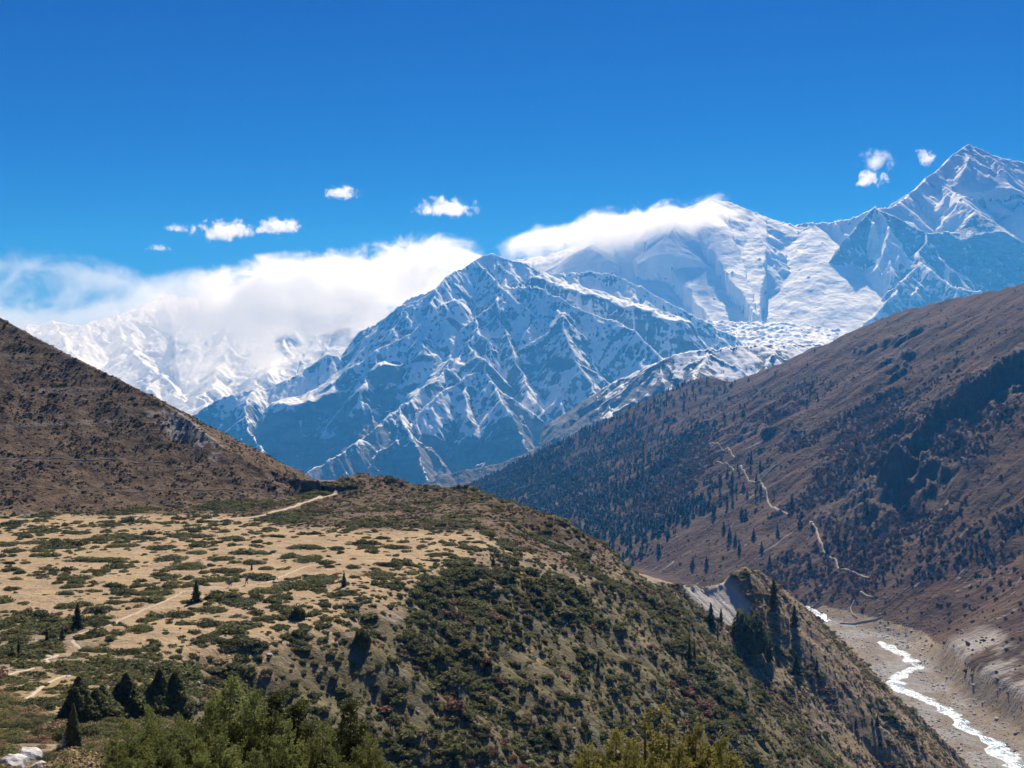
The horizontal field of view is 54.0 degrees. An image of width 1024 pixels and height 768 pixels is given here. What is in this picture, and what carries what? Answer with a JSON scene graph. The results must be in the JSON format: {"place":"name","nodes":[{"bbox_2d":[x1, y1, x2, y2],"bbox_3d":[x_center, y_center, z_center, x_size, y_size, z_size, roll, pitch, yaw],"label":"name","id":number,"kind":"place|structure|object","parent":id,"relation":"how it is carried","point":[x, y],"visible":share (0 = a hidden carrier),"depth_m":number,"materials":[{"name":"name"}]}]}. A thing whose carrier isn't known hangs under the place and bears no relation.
{"place":"outdoors","nodes":[
{"label":"outdoors","id":0,"kind":"place"},
{"bbox_2d":[0,318,342,516],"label":"hill","id":1,"kind":"structure","parent":0,"point":[210,450],"depth_m":393.52,"materials":[{"name":"soil"}]},
{"bbox_2d":[0,457,161,463],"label":"trail","id":2,"kind":"object","parent":1,"relation":"on","point":[82,460],"visible":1,"depth_m":377.51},
{"bbox_2d":[0,486,255,492],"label":"trail","id":3,"kind":"object","parent":1,"relation":"on","point":[131,491],"visible":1,"depth_m":366.16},
{"bbox_2d":[0,319,622,578],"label":"heath","id":4,"kind":"object","parent":1,"relation":"on","point":[275,486],"visible":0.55,"depth_m":377.36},
{"bbox_2d":[22,294,394,414],"bbox_3d":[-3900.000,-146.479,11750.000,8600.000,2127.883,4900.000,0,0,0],"label":"snow mountain","id":5,"kind":"structure","parent":0,"point":[187,355],"depth_m":12455.11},
{"bbox_2d":[192,253,744,484],"bbox_3d":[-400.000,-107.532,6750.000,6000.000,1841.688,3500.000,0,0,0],"label":"snow mountain","id":6,"kind":"structure","parent":0,"point":[488,359],"depth_m":6713.03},
{"bbox_2d":[0,473,968,767],"bbox_3d":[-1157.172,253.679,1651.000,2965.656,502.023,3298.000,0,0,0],"label":"ground","id":7,"kind":"structure","parent":0,"point":[728,597],"depth_m":250.54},
{"bbox_2d":[0,541,20,546],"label":"juniper mat","id":8,"kind":"object","parent":7,"relation":"on","point":[10,543],"visible":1,"depth_m":272.58,"materials":[{"name":"green plant"}]},
{"bbox_2d":[1,548,27,552],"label":"juniper mat","id":9,"kind":"object","parent":7,"relation":"on","point":[15,550],"visible":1,"depth_m":261.84,"materials":[{"name":"green plant"}]},
{"bbox_2d":[0,753,29,767],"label":"boulder","id":10,"kind":"object","parent":7,"relation":"on","point":[16,760],"visible":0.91,"depth_m":65.75,"materials":[{"name":"white stone"}]},
{"bbox_2d":[19,747,43,759],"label":"boulder","id":11,"kind":"object","parent":7,"relation":"on","point":[33,753],"visible":0.56,"depth_m":71.43,"materials":[{"name":"white stone"}]},
{"bbox_2d":[19,539,48,544],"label":"juniper mat","id":12,"kind":"object","parent":7,"relation":"on","point":[30,542],"visible":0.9,"depth_m":276.47,"materials":[{"name":"green plant"}]},
{"bbox_2d":[25,675,66,698],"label":"trail","id":13,"kind":"object","parent":7,"relation":"on","point":[33,693],"visible":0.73,"depth_m":127.57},
{"bbox_2d":[53,600,86,609],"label":"juniper mat","id":14,"kind":"object","parent":7,"relation":"on","point":[71,605],"visible":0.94,"depth_m":198.42,"materials":[{"name":"green plant"}]},
{"bbox_2d":[59,583,84,588],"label":"juniper mat","id":15,"kind":"object","parent":7,"relation":"on","point":[68,586],"visible":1,"depth_m":216.81,"materials":[{"name":"green plant"}]},
{"bbox_2d":[65,703,82,749],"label":"juniper tree","id":16,"kind":"object","parent":7,"relation":"on","point":[74,737],"visible":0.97,"depth_m":77.31,"materials":[{"name":"green plant"}]},
{"bbox_2d":[56,574,93,580],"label":"juniper mat","id":17,"kind":"object","parent":7,"relation":"on","point":[69,577],"visible":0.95,"depth_m":226.05,"materials":[{"name":"green plant"}]},
{"bbox_2d":[70,603,86,629],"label":"juniper tree","id":18,"kind":"object","parent":7,"relation":"on","point":[77,623],"visible":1,"depth_m":180.93,"materials":[{"name":"green plant"}]},
{"bbox_2d":[65,530,91,534],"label":"juniper mat","id":19,"kind":"object","parent":7,"relation":"on","point":[77,532],"visible":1,"depth_m":295.67,"materials":[{"name":"green plant"}]},
{"bbox_2d":[51,675,113,724],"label":"juniper tree","id":20,"kind":"object","parent":7,"relation":"on","point":[94,705],"visible":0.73,"depth_m":100.65,"materials":[{"name":"green plant"}]},
{"bbox_2d":[71,634,94,640],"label":"juniper mat","id":21,"kind":"object","parent":7,"relation":"on","point":[77,637],"visible":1,"depth_m":174.46,"materials":[{"name":"green plant"}]},
{"bbox_2d":[77,645,110,652],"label":"juniper mat","id":22,"kind":"object","parent":7,"relation":"on","point":[99,649],"visible":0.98,"depth_m":165.89,"materials":[{"name":"green plant"}]},
{"bbox_2d":[62,556,129,562],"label":"juniper mat","id":23,"kind":"object","parent":7,"relation":"on","point":[94,559],"visible":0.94,"depth_m":249.08,"materials":[{"name":"green plant"}]},
{"bbox_2d":[83,605,113,613],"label":"juniper mat","id":24,"kind":"object","parent":7,"relation":"on","point":[109,607],"visible":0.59,"depth_m":196.53,"materials":[{"name":"green plant"}]},
{"bbox_2d":[89,620,111,626],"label":"juniper mat","id":25,"kind":"object","parent":7,"relation":"on","point":[100,623],"visible":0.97,"depth_m":183.81,"materials":[{"name":"green plant"}]},
{"bbox_2d":[99,685,127,717],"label":"juniper tree","id":26,"kind":"object","parent":7,"relation":"on","point":[117,710],"visible":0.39,"depth_m":103.94,"materials":[{"name":"green plant"}]},
{"bbox_2d":[102,583,127,587],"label":"juniper mat","id":27,"kind":"object","parent":7,"relation":"on","point":[112,585],"visible":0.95,"depth_m":217.53,"materials":[{"name":"green plant"}]},
{"bbox_2d":[102,743,140,767],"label":"juniper bush","id":28,"kind":"object","parent":7,"relation":"on","point":[126,763],"visible":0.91,"depth_m":18.00,"materials":[{"name":"green plant"}]},
{"bbox_2d":[104,542,139,547],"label":"juniper mat","id":29,"kind":"object","parent":7,"relation":"on","point":[123,545],"visible":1,"depth_m":270.27,"materials":[{"name":"green plant"}]},
{"bbox_2d":[107,648,141,654],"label":"juniper mat","id":30,"kind":"object","parent":7,"relation":"on","point":[129,651],"visible":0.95,"depth_m":165.19,"materials":[{"name":"green plant"}]},
{"bbox_2d":[100,717,157,767],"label":"juniper bush","id":31,"kind":"object","parent":7,"relation":"on","point":[140,747],"visible":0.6,"depth_m":20.49,"materials":[{"name":"green plant"}]},
{"bbox_2d":[111,672,148,718],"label":"juniper tree","id":32,"kind":"object","parent":7,"relation":"on","point":[127,694],"visible":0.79,"depth_m":106.93,"materials":[{"name":"green plant"}]},
{"bbox_2d":[124,622,153,632],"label":"juniper mat","id":33,"kind":"object","parent":7,"relation":"on","point":[140,629],"visible":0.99,"depth_m":179.94,"materials":[{"name":"green plant"}]},
{"bbox_2d":[134,588,174,595],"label":"juniper mat","id":34,"kind":"object","parent":7,"relation":"on","point":[158,591],"visible":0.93,"depth_m":211.00,"materials":[{"name":"green plant"}]},
{"bbox_2d":[131,704,179,760],"bbox_3d":[-7.875,8.258,22.035,1.433,2.503,1.457,0,0,-35],"label":"juniper bush","id":35,"kind":"object","parent":7,"relation":"on","point":[154,720],"visible":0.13,"depth_m":21.97,"materials":[{"name":"green plant"}]},
{"bbox_2d":[131,735,187,767],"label":"juniper bush","id":36,"kind":"object","parent":7,"relation":"on","point":[171,754],"visible":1,"depth_m":17.49,"materials":[{"name":"green plant"}]},
{"bbox_2d":[146,544,175,550],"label":"juniper mat","id":37,"kind":"object","parent":7,"relation":"on","point":[160,547],"visible":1,"depth_m":267.47,"materials":[{"name":"green plant"}]},
{"bbox_2d":[142,667,191,717],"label":"juniper tree","id":38,"kind":"object","parent":7,"relation":"on","point":[163,696],"visible":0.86,"depth_m":116.19,"materials":[{"name":"green plant"}]},
{"bbox_2d":[153,554,188,562],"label":"juniper mat","id":39,"kind":"object","parent":7,"relation":"on","point":[170,557],"visible":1,"depth_m":252.08,"materials":[{"name":"green plant"}]},
{"bbox_2d":[166,609,195,618],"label":"juniper mat","id":40,"kind":"object","parent":7,"relation":"on","point":[183,614],"visible":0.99,"depth_m":192.65,"materials":[{"name":"green plant"}]},
{"bbox_2d":[152,712,210,767],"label":"juniper bush","id":41,"kind":"object","parent":7,"relation":"on","point":[195,745],"visible":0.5,"depth_m":19.38,"materials":[{"name":"green plant"}]},
{"bbox_2d":[175,680,194,719],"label":"juniper tree","id":42,"kind":"object","parent":7,"relation":"on","point":[188,714],"visible":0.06,"depth_m":122.02,"materials":[{"name":"green plant"}]},
{"bbox_2d":[162,561,208,569],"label":"juniper mat","id":43,"kind":"object","parent":7,"relation":"on","point":[195,565],"visible":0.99,"depth_m":240.34,"materials":[{"name":"green plant"}]},
{"bbox_2d":[70,563,318,648],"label":"trail","id":44,"kind":"object","parent":7,"relation":"on","point":[74,644],"visible":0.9,"depth_m":204.49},
{"bbox_2d":[189,579,203,602],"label":"juniper tree","id":45,"kind":"object","parent":7,"relation":"on","point":[196,593],"visible":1,"depth_m":203.95,"materials":[{"name":"green plant"}]},
{"bbox_2d":[176,698,234,767],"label":"juniper bush","id":46,"kind":"object","parent":7,"relation":"on","point":[210,707],"visible":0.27,"depth_m":22.49,"materials":[{"name":"green plant"}]},
{"bbox_2d":[191,575,228,582],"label":"juniper mat","id":47,"kind":"object","parent":7,"relation":"on","point":[218,578],"visible":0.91,"depth_m":225.61,"materials":[{"name":"green plant"}]},
{"bbox_2d":[192,605,228,612],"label":"juniper mat","id":48,"kind":"object","parent":7,"relation":"on","point":[219,609],"visible":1,"depth_m":197.13,"materials":[{"name":"green plant"}]},
{"bbox_2d":[196,618,224,627],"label":"juniper mat","id":49,"kind":"object","parent":7,"relation":"on","point":[209,622],"visible":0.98,"depth_m":185.71,"materials":[{"name":"green plant"}]},
{"bbox_2d":[190,730,246,767],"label":"juniper bush","id":50,"kind":"object","parent":7,"relation":"on","point":[225,760],"visible":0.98,"depth_m":17.95,"materials":[{"name":"green plant"}]},
{"bbox_2d":[206,556,232,560],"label":"juniper mat","id":51,"kind":"object","parent":7,"relation":"on","point":[221,558],"visible":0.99,"depth_m":251.52,"materials":[{"name":"green plant"}]},
{"bbox_2d":[209,637,240,644],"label":"juniper mat","id":52,"kind":"object","parent":7,"relation":"on","point":[220,640],"visible":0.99,"depth_m":176.28,"materials":[{"name":"green plant"}]},
{"bbox_2d":[210,567,245,573],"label":"juniper mat","id":53,"kind":"object","parent":7,"relation":"on","point":[229,570],"visible":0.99,"depth_m":236.14,"materials":[{"name":"green plant"}]},
{"bbox_2d":[212,627,247,633],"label":"juniper mat","id":54,"kind":"object","parent":7,"relation":"on","point":[235,631],"visible":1,"depth_m":181.24,"materials":[{"name":"green plant"}]},
{"bbox_2d":[216,596,260,607],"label":"juniper mat","id":55,"kind":"object","parent":7,"relation":"on","point":[240,602],"visible":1,"depth_m":203.44,"materials":[{"name":"green plant"}]},
{"bbox_2d":[202,674,275,757],"bbox_3d":[-6.643,8.711,24.131,2.241,3.577,2.187,0,0,-10],"label":"juniper bush","id":56,"kind":"object","parent":7,"relation":"on","point":[226,712],"visible":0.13,"depth_m":23.88,"materials":[{"name":"green plant"}]},
{"bbox_2d":[236,747,269,767],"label":"juniper bush","id":57,"kind":"object","parent":7,"relation":"on","point":[259,757],"visible":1,"depth_m":16.52,"materials":[{"name":"green plant"}]},
{"bbox_2d":[242,559,266,564],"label":"juniper mat","id":58,"kind":"object","parent":7,"relation":"on","point":[248,562],"visible":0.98,"depth_m":247.37,"materials":[{"name":"green plant"}]},
{"bbox_2d":[241,572,272,578],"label":"juniper mat","id":59,"kind":"object","parent":7,"relation":"on","point":[254,575],"visible":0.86,"depth_m":230.13,"materials":[{"name":"green plant"}]},
{"bbox_2d":[226,688,290,767],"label":"juniper bush","id":60,"kind":"object","parent":7,"relation":"on","point":[251,739],"visible":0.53,"depth_m":22.95,"materials":[{"name":"green plant"}]},
{"bbox_2d":[252,614,272,621],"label":"juniper mat","id":61,"kind":"object","parent":7,"relation":"on","point":[264,618],"visible":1,"depth_m":191.19,"materials":[{"name":"green plant"}]},
{"bbox_2d":[248,586,284,593],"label":"juniper mat","id":62,"kind":"object","parent":7,"relation":"on","point":[261,590],"visible":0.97,"depth_m":214.57,"materials":[{"name":"green plant"}]},
{"bbox_2d":[208,490,338,520],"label":"trail","id":63,"kind":"object","parent":7,"relation":"on","point":[316,498],"visible":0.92,"depth_m":352.72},
{"bbox_2d":[267,592,292,599],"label":"juniper mat","id":64,"kind":"object","parent":7,"relation":"on","point":[284,596],"visible":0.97,"depth_m":209.28,"materials":[{"name":"green plant"}]},
{"bbox_2d":[252,687,308,764],"bbox_3d":[-5.600,8.887,24.012,1.793,3.241,2.263,0,0,-12],"label":"juniper bush","id":65,"kind":"object","parent":7,"relation":"on","point":[277,699],"visible":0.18,"depth_m":23.88,"materials":[{"name":"green plant"}]},
{"bbox_2d":[258,721,309,767],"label":"juniper bush","id":66,"kind":"object","parent":7,"relation":"on","point":[280,756],"visible":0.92,"depth_m":19.01,"materials":[{"name":"green plant"}]},
{"bbox_2d":[280,553,300,558],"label":"juniper mat","id":67,"kind":"object","parent":7,"relation":"on","point":[287,555],"visible":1,"depth_m":256.06,"materials":[{"name":"green plant"}]},
{"bbox_2d":[290,603,306,620],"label":"juniper tree","id":68,"kind":"object","parent":7,"relation":"on","point":[297,611],"visible":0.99,"depth_m":194.73,"materials":[{"name":"green plant"}]},
{"bbox_2d":[276,697,325,766],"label":"juniper bush","id":69,"kind":"object","parent":7,"relation":"on","point":[299,707],"visible":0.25,"depth_m":23.88,"materials":[{"name":"green plant"}]},
{"bbox_2d":[286,544,320,549],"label":"juniper mat","id":70,"kind":"object","parent":7,"relation":"on","point":[294,546],"visible":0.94,"depth_m":270.08,"materials":[{"name":"green plant"}]},
{"bbox_2d":[294,555,321,562],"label":"juniper mat","id":71,"kind":"object","parent":7,"relation":"on","point":[309,559],"visible":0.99,"depth_m":250.78,"materials":[{"name":"green plant"}]},
{"bbox_2d":[302,576,334,584],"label":"juniper mat","id":72,"kind":"object","parent":7,"relation":"on","point":[320,580],"visible":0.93,"depth_m":224.98,"materials":[{"name":"green plant"}]},
{"bbox_2d":[300,718,345,767],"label":"juniper bush","id":73,"kind":"object","parent":7,"relation":"on","point":[316,758],"visible":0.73,"depth_m":21.96,"materials":[{"name":"green plant"}]},
{"bbox_2d":[306,573,341,579],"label":"juniper mat","id":74,"kind":"object","parent":7,"relation":"on","point":[330,576],"visible":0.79,"depth_m":229.30,"materials":[{"name":"green plant"}]},
{"bbox_2d":[317,745,359,767],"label":"juniper bush","id":75,"kind":"object","parent":7,"relation":"on","point":[332,755],"visible":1,"depth_m":18.00,"materials":[{"name":"green plant"}]},
{"bbox_2d":[325,694,384,767],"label":"juniper bush","id":76,"kind":"object","parent":7,"relation":"on","point":[348,741],"visible":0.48,"depth_m":22.39,"materials":[{"name":"green plant"}]},
{"bbox_2d":[353,627,371,647],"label":"juniper tree","id":77,"kind":"object","parent":7,"relation":"on","point":[362,638],"visible":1,"depth_m":189.68,"materials":[{"name":"green plant"}]},
{"bbox_2d":[349,730,391,767],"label":"juniper bush","id":78,"kind":"object","parent":7,"relation":"on","point":[363,761],"visible":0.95,"depth_m":21.04,"materials":[{"name":"green plant"}]},
{"bbox_2d":[360,570,396,576],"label":"juniper mat","id":79,"kind":"object","parent":7,"relation":"on","point":[375,573],"visible":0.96,"depth_m":235.18,"materials":[{"name":"green plant"}]},
{"bbox_2d":[373,561,398,566],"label":"juniper mat","id":80,"kind":"object","parent":7,"relation":"on","point":[390,564],"visible":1,"depth_m":245.66,"materials":[{"name":"green plant"}]},
{"bbox_2d":[382,544,411,548],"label":"juniper mat","id":81,"kind":"object","parent":7,"relation":"on","point":[391,546],"visible":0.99,"depth_m":271.61,"materials":[{"name":"green plant"}]},
{"bbox_2d":[0,473,970,767],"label":"undergrowth","id":82,"kind":"object","parent":7,"relation":"on","point":[20,715],"visible":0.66,"depth_m":234.01,"materials":[{"name":"plant"}]},
{"bbox_2d":[569,742,607,767],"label":"juniper bush","id":83,"kind":"object","parent":7,"relation":"on","point":[579,761],"visible":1,"depth_m":17.00,"materials":[{"name":"green plant"}]},
{"bbox_2d":[590,726,639,767],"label":"juniper bush","id":84,"kind":"object","parent":7,"relation":"on","point":[616,737],"visible":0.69,"depth_m":17.44,"materials":[{"name":"green plant"}]},
{"bbox_2d":[605,737,660,767],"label":"juniper bush","id":85,"kind":"object","parent":7,"relation":"on","point":[634,758],"visible":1,"depth_m":16.47,"materials":[{"name":"green plant"}]},
{"bbox_2d":[618,709,674,767],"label":"juniper bush","id":86,"kind":"object","parent":7,"relation":"on","point":[652,746],"visible":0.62,"depth_m":17.97,"materials":[{"name":"green plant"}]},
{"bbox_2d":[640,701,694,767],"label":"juniper bush","id":87,"kind":"object","parent":7,"relation":"on","point":[664,743],"visible":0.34,"depth_m":18.51,"materials":[{"name":"green plant"}]},
{"bbox_2d":[661,739,697,767],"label":"juniper bush","id":88,"kind":"object","parent":7,"relation":"on","point":[676,762],"visible":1,"depth_m":16.53,"materials":[{"name":"green plant"}]},
{"bbox_2d":[682,717,726,767],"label":"juniper bush","id":89,"kind":"object","parent":7,"relation":"on","point":[709,750],"visible":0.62,"depth_m":18.47,"materials":[{"name":"green plant"}]},
{"bbox_2d":[706,603,715,624],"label":"pine tree","id":90,"kind":"object","parent":7,"relation":"on","point":[711,617],"visible":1,"depth_m":426.64,"materials":[{"name":"green plant"}]},
{"bbox_2d":[707,729,746,767],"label":"juniper bush","id":91,"kind":"object","parent":7,"relation":"on","point":[727,762],"visible":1,"depth_m":18.01,"materials":[{"name":"green plant"}]},
{"bbox_2d":[731,604,770,654],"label":"pine tree","id":92,"kind":"object","parent":7,"relation":"on","point":[750,635],"visible":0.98,"depth_m":426.49,"materials":[{"name":"green plant"}]},
{"bbox_2d":[763,635,774,660],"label":"pine tree","id":93,"kind":"object","parent":7,"relation":"on","point":[769,655],"visible":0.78,"depth_m":431.84,"materials":[{"name":"green plant"}]},
{"bbox_2d":[768,574,779,610],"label":"pine tree","id":94,"kind":"object","parent":7,"relation":"on","point":[773,602],"visible":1,"depth_m":466.13,"materials":[{"name":"green plant"}]},
{"bbox_2d":[789,605,799,627],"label":"pine tree","id":95,"kind":"object","parent":7,"relation":"on","point":[793,620],"visible":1,"depth_m":460.72,"materials":[{"name":"green plant"}]},
{"bbox_2d":[791,651,801,674],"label":"pine tree","id":96,"kind":"object","parent":7,"relation":"on","point":[795,664],"visible":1,"depth_m":436.94,"materials":[{"name":"green plant"}]},
{"bbox_2d":[0,0,1023,328],"label":"sky","id":97,"kind":"structure","parent":0,"point":[353,152],"materials":[{"name":"blue"}]},
{"bbox_2d":[422,343,826,486],"bbox_3d":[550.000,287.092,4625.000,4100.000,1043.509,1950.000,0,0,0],"label":"snow ridge","id":98,"kind":"structure","parent":0,"point":[736,362],"depth_m":4800.66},
{"bbox_2d":[481,284,1023,699],"bbox_3d":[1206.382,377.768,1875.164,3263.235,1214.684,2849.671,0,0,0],"label":"hillside","id":99,"kind":"structure","parent":0,"point":[965,482],"depth_m":1413.57,"materials":[{"name":"soil"}]},
{"bbox_2d":[99,523,1023,767],"bbox_3d":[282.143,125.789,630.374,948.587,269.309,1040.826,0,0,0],"label":"rubble","id":100,"kind":"object","parent":99,"relation":"on","point":[931,725],"visible":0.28,"depth_m":780.82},
{"bbox_2d":[454,348,818,564],"bbox_3d":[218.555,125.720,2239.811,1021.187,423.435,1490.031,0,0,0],"label":"forest","id":101,"kind":"object","parent":99,"relation":"on","point":[497,488],"visible":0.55,"depth_m":2141.43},
{"bbox_2d":[474,283,1023,707],"bbox_3d":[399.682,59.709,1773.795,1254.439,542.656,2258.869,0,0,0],"label":"scrubland","id":102,"kind":"structure","parent":99,"relation":"on","point":[861,452],"depth_m":1398.58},
{"bbox_2d":[716,461,787,514],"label":"trail","id":103,"kind":"object","parent":99,"relation":"on","point":[763,487],"visible":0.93,"depth_m":1584.46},
{"bbox_2d":[809,521,867,578],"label":"trail","id":104,"kind":"object","parent":99,"relation":"on","point":[828,556],"visible":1,"depth_m":1211.78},
{"bbox_2d":[512,144,1023,345],"bbox_3d":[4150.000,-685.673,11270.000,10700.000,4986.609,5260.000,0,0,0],"label":"snow mountain","id":105,"kind":"structure","parent":0,"point":[952,226],"depth_m":11281.04,"materials":[{"name":"snow"}]},
{"bbox_2d":[805,606,831,620],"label":"river","id":106,"kind":"structure","parent":0,"point":[823,616],"depth_m":1117.30,"materials":[{"name":"white liquid"}]},
{"bbox_2d":[816,605,1023,767],"bbox_3d":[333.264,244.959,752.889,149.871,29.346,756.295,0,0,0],"label":"riverbed","id":107,"kind":"structure","parent":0,"point":[894,662],"depth_m":822.25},
{"bbox_2d":[877,641,1023,767],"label":"river","id":108,"kind":"structure","parent":0,"point":[995,748],"depth_m":774.13,"materials":[{"name":"white liquid"}]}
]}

